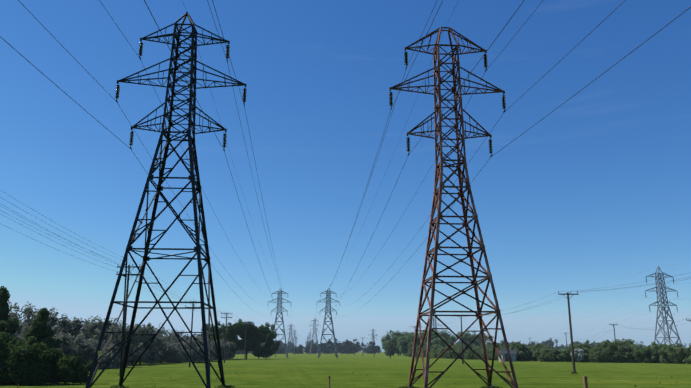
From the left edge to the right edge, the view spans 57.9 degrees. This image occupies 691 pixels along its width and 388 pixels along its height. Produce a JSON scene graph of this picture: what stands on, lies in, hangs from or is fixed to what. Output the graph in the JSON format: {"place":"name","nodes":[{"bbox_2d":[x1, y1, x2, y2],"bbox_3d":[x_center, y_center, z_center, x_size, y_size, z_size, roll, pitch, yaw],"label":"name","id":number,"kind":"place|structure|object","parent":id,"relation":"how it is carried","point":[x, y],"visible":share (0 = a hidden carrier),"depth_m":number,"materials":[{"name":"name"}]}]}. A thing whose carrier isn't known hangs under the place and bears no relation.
{"place":"outdoors","nodes":[
{"label":"outdoors","id":0,"kind":"place"},
{"bbox_2d":[0,286,68,356],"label":"thicket conifers","id":1,"kind":"object","parent":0,"point":[40,329],"depth_m":52.39,"materials":[{"name":"green plant"}]},
{"bbox_2d":[0,352,690,387],"bbox_3d":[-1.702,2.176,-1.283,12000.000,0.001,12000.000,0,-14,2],"label":"ground","id":2,"kind":"structure","parent":0,"point":[306,370],"depth_m":67.22,"materials":[{"name":"green plant"}]},
{"bbox_2d":[0,348,81,382],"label":"bush","id":3,"kind":"object","parent":2,"relation":"on","point":[1,377],"visible":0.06,"depth_m":46.24,"materials":[{"name":"green plant"}]},
{"bbox_2d":[0,334,99,384],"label":"thicket mound","id":4,"kind":"object","parent":2,"relation":"on","point":[10,359],"depth_m":46.47,"materials":[{"name":"green plant"}]},
{"bbox_2d":[6,301,235,368],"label":"tree line","id":5,"kind":"object","parent":2,"relation":"on","point":[78,339],"depth_m":100.58,"materials":[{"name":"green plant"}]},
{"bbox_2d":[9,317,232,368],"bbox_3d":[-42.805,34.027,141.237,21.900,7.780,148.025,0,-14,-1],"label":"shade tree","id":6,"kind":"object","parent":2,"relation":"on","point":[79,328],"visible":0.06,"depth_m":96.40,"materials":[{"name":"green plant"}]},
{"bbox_2d":[85,11,246,387],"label":"tower","id":7,"kind":"structure","parent":2,"relation":"on","point":[192,47],"depth_m":43.18,"materials":[{"name":"metal"}]},
{"bbox_2d":[0,0,297,343],"bbox_3d":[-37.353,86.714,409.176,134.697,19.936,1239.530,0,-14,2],"label":"conductors","id":8,"kind":"object","parent":7,"relation":"attached to","point":[172,127],"visible":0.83,"depth_m":42.08,"materials":[{"name":"grey"}]},
{"bbox_2d":[115,41,246,150],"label":"tower insulators","id":9,"kind":"object","parent":7,"relation":"attached to","point":[140,54],"visible":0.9,"depth_m":44.23,"materials":[{"name":"black"}]},
{"bbox_2d":[116,265,275,373],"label":"poles","id":10,"kind":"object","parent":2,"relation":"on","point":[127,288],"visible":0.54,"depth_m":98.48,"materials":[{"name":"brown wood"}]},
{"bbox_2d":[0,192,253,328],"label":"pole wires","id":11,"kind":"object","parent":10,"relation":"attached to","point":[96,253],"visible":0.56,"depth_m":52.33,"materials":[{"name":"grey metal"}]},
{"bbox_2d":[198,319,279,358],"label":"tree clump","id":12,"kind":"object","parent":2,"relation":"on","point":[262,331],"depth_m":195.85,"materials":[{"name":"green plant"}]},
{"bbox_2d":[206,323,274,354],"bbox_3d":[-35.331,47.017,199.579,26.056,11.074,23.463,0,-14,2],"label":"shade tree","id":13,"kind":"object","parent":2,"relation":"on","point":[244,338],"visible":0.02,"depth_m":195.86,"materials":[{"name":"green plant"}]},
{"bbox_2d":[268,288,289,357],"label":"tower","id":14,"kind":"structure","parent":2,"relation":"on","point":[280,306],"depth_m":242.43,"materials":[{"name":"metal"}]},
{"bbox_2d":[286,324,294,353],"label":"tower","id":15,"kind":"structure","parent":2,"relation":"on","point":[291,338],"depth_m":497.49,"materials":[{"name":"metal"}]},
{"bbox_2d":[309,318,320,353],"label":"tower","id":16,"kind":"structure","parent":2,"relation":"on","point":[312,342],"depth_m":489.80,"materials":[{"name":"metal"}]},
{"bbox_2d":[317,288,337,357],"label":"tower","id":17,"kind":"structure","parent":2,"relation":"on","point":[327,309],"depth_m":240.73,"materials":[{"name":"metal"}]},
{"bbox_2d":[307,0,690,341],"bbox_3d":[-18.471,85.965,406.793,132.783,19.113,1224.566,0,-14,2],"label":"conductors","id":18,"kind":"object","parent":17,"relation":"attached to","point":[465,107],"visible":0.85,"depth_m":40.17,"materials":[{"name":"grey"}]},
{"bbox_2d":[11,370,678,387],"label":"grass tufts","id":19,"kind":"object","parent":2,"relation":"on","point":[231,386],"visible":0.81,"depth_m":42.83,"materials":[{"name":"green plant"}]},
{"bbox_2d":[369,329,376,352],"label":"tower","id":20,"kind":"structure","parent":2,"relation":"on","point":[372,334],"depth_m":713.51,"materials":[{"name":"metal"}]},
{"bbox_2d":[432,317,441,330],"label":"tower","id":21,"kind":"structure","parent":2,"relation":"on","point":[436,325],"depth_m":454.31,"materials":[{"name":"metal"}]},
{"bbox_2d":[381,329,493,355],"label":"trees","id":22,"kind":"object","parent":2,"relation":"on","point":[410,343],"depth_m":313.27,"materials":[{"name":"green plant"}]},
{"bbox_2d":[389,27,514,387],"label":"tower","id":23,"kind":"structure","parent":2,"relation":"on","point":[463,178],"depth_m":42.76,"materials":[{"name":"orange metal"}]},
{"bbox_2d":[429,352,433,358],"bbox_3d":[5.133,9.642,37.379,0.320,0.420,0.012,1,-14,-4],"label":"sign","id":24,"kind":"object","parent":23,"relation":"attached to","point":[431,355],"visible":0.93,"depth_m":37.37,"materials":[{"name":"green"}]},
{"bbox_2d":[389,52,505,156],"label":"tower insulators","id":25,"kind":"object","parent":23,"relation":"attached to","point":[485,66],"visible":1,"depth_m":44.26,"materials":[{"name":"black"}]},
{"bbox_2d":[235,338,690,353],"bbox_3d":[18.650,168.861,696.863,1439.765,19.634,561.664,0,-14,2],"label":"trees","id":26,"kind":"object","parent":2,"relation":"on","point":[350,350],"visible":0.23,"depth_m":647.44,"materials":[{"name":"green plant"}]},
{"bbox_2d":[348,292,578,372],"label":"poles","id":27,"kind":"object","parent":2,"relation":"on","point":[572,346],"visible":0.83,"depth_m":71.61,"materials":[{"name":"brown wood"}]},
{"bbox_2d":[357,273,689,340],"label":"pole wires","id":28,"kind":"object","parent":27,"relation":"attached to","point":[563,297],"visible":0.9,"depth_m":69.79,"materials":[{"name":"grey metal"}]},
{"bbox_2d":[498,354,515,361],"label":"shed walls","id":29,"kind":"structure","parent":2,"relation":"on","point":[513,357],"depth_m":151.58,"materials":[{"name":"grey metal"}]},
{"bbox_2d":[498,350,517,353],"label":"shed roof","id":30,"kind":"structure","parent":29,"relation":"on","point":[505,352],"depth_m":152.23,"materials":[{"name":"grey metal"}]},
{"bbox_2d":[406,338,690,363],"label":"hedge","id":31,"kind":"object","parent":2,"relation":"on","point":[558,355],"depth_m":143.44,"materials":[{"name":"green plant"}]},
{"bbox_2d":[570,348,583,361],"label":"silver shrub","id":32,"kind":"object","parent":2,"relation":"on","point":[578,354],"visible":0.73,"depth_m":139.51,"materials":[{"name":"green plant"}]},
{"bbox_2d":[583,376,587,387],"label":"timber post","id":33,"kind":"object","parent":2,"relation":"on","point":[585,383],"visible":1,"depth_m":34.65,"materials":[{"name":"brown wood"}]},
{"bbox_2d":[529,320,690,346],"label":"cross poles","id":34,"kind":"object","parent":2,"relation":"on","point":[614,331],"visible":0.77,"depth_m":149.81,"materials":[{"name":"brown wood"}]},
{"bbox_2d":[645,266,682,347],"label":"tower","id":35,"kind":"structure","parent":2,"relation":"on","point":[663,302],"depth_m":193.39,"materials":[{"name":"metal"}]},
{"bbox_2d":[433,263,689,344],"bbox_3d":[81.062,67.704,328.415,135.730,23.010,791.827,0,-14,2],"label":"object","id":36,"kind":"object","parent":35,"relation":"attached to","point":[607,306],"visible":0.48,"depth_m":217.72,"materials":[{"name":"grey metal"}]},
{"bbox_2d":[0,0,690,351],"label":"sky","id":37,"kind":"structure","parent":0,"point":[595,194],"materials":[{"name":"blue"}]},
{"bbox_2d":[408,45,517,387],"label":"tower legs","id":38,"kind":"object","parent":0,"point":[482,246],"visible":0.83,"depth_m":42.36,"materials":[{"name":"brown metal"}]},
{"bbox_2d":[547,318,689,343],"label":"cross wires","id":39,"kind":"object","parent":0,"point":[633,328],"visible":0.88,"depth_m":130.28,"materials":[{"name":"grey metal"}]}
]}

